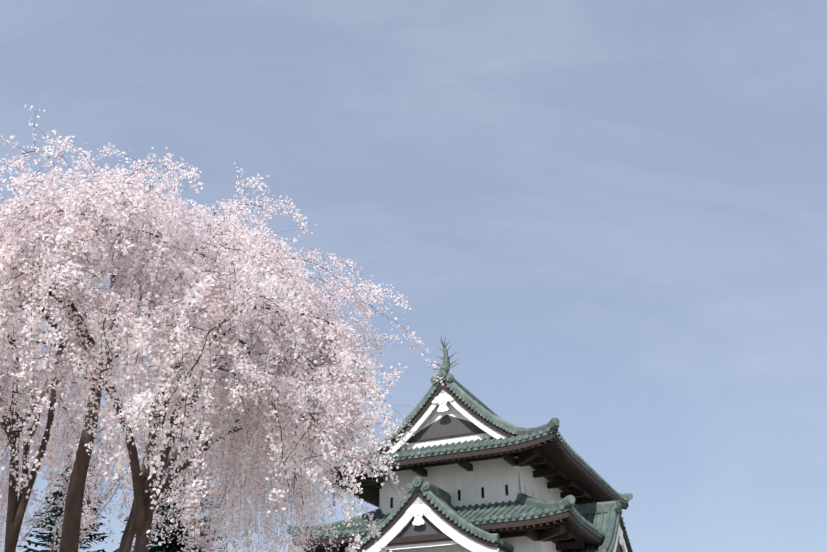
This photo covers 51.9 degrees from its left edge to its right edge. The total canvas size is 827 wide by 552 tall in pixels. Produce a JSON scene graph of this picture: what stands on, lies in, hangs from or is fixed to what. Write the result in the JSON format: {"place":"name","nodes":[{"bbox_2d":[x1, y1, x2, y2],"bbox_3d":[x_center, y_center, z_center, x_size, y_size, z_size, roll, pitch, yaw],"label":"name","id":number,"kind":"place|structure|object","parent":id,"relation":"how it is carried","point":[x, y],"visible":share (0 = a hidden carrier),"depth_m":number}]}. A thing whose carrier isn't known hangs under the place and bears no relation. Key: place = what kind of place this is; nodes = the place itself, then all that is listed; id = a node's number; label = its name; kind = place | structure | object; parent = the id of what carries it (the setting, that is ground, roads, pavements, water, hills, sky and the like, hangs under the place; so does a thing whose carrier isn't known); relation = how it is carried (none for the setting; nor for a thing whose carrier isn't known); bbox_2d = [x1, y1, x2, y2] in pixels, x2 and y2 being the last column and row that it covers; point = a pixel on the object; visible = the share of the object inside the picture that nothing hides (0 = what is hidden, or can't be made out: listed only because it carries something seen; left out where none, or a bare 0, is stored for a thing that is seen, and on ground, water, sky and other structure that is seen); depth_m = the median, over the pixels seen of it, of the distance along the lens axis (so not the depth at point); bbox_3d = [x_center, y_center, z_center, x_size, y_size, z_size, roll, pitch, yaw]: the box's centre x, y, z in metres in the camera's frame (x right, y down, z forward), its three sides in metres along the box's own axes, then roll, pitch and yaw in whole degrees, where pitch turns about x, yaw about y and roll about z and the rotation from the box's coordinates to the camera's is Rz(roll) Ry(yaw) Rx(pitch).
{"place":"outdoors","nodes":[
{"label":"outdoors","id":0,"kind":"place"},
{"bbox_2d":[17,451,107,551],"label":"conifer tree","id":1,"kind":"object","parent":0,"point":[56,509],"depth_m":23.04},
{"bbox_2d":[113,423,226,551],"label":"conifer tree","id":2,"kind":"object","parent":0,"point":[163,548],"depth_m":21.03},
{"bbox_2d":[0,0,826,551],"label":"sky","id":3,"kind":"structure","parent":0,"point":[612,214]},
{"bbox_2d":[385,388,506,453],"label":"castle gable walls","id":4,"kind":"structure","parent":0,"point":[445,417],"depth_m":34.95},
{"bbox_2d":[375,382,516,454],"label":"castle roof bargeboards","id":5,"kind":"object","parent":4,"relation":"attached to","point":[462,404],"visible":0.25,"depth_m":35.15},
{"label":"ground","id":6,"kind":"structure","parent":0,"visible":0},
{"bbox_2d":[0,105,447,551],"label":"cherry tree","id":7,"kind":"object","parent":6,"relation":"on","point":[139,522],"depth_m":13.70},
{"bbox_2d":[379,456,562,551],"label":"castle walls","id":8,"kind":"structure","parent":6,"relation":"on","point":[493,481],"depth_m":33.38},
{"bbox_2d":[287,493,605,539],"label":"castle roof tiles","id":9,"kind":"object","parent":8,"relation":"on","point":[522,506],"visible":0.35,"depth_m":31.49},
{"bbox_2d":[357,489,512,551],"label":"gable","id":10,"kind":"structure","parent":9,"relation":"on","point":[419,516],"depth_m":30.60},
{"bbox_2d":[345,476,513,551],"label":"castle bay tiles","id":11,"kind":"object","parent":10,"relation":"on","point":[438,498],"visible":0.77,"depth_m":30.99},
{"bbox_2d":[612,513,630,551],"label":"gable","id":12,"kind":"structure","parent":9,"relation":"on","point":[620,545],"depth_m":34.28},
{"bbox_2d":[562,500,632,551],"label":"castle bay tiles","id":13,"kind":"object","parent":12,"relation":"on","point":[604,517],"visible":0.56,"depth_m":34.07},
{"bbox_2d":[292,510,603,551],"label":"castle roof eaves","id":14,"kind":"object","parent":8,"relation":"attached to","point":[566,530],"visible":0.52,"depth_m":30.02},
{"bbox_2d":[372,333,524,453],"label":"castle gable tiles","id":15,"kind":"object","parent":8,"relation":"on","point":[468,398],"visible":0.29,"depth_m":35.30},
{"bbox_2d":[314,432,628,509],"bbox_3d":[3.030,9.312,37.282,10.140,0.852,12.100,-12,-30,22],"label":"roof eaves underside","id":16,"kind":"object","parent":8,"relation":"attached to","point":[553,460],"visible":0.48,"depth_m":33.67},
{"bbox_2d":[332,418,632,502],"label":"castle roof skirt tiles","id":17,"kind":"object","parent":8,"relation":"on","point":[528,434],"visible":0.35,"depth_m":32.58}
]}

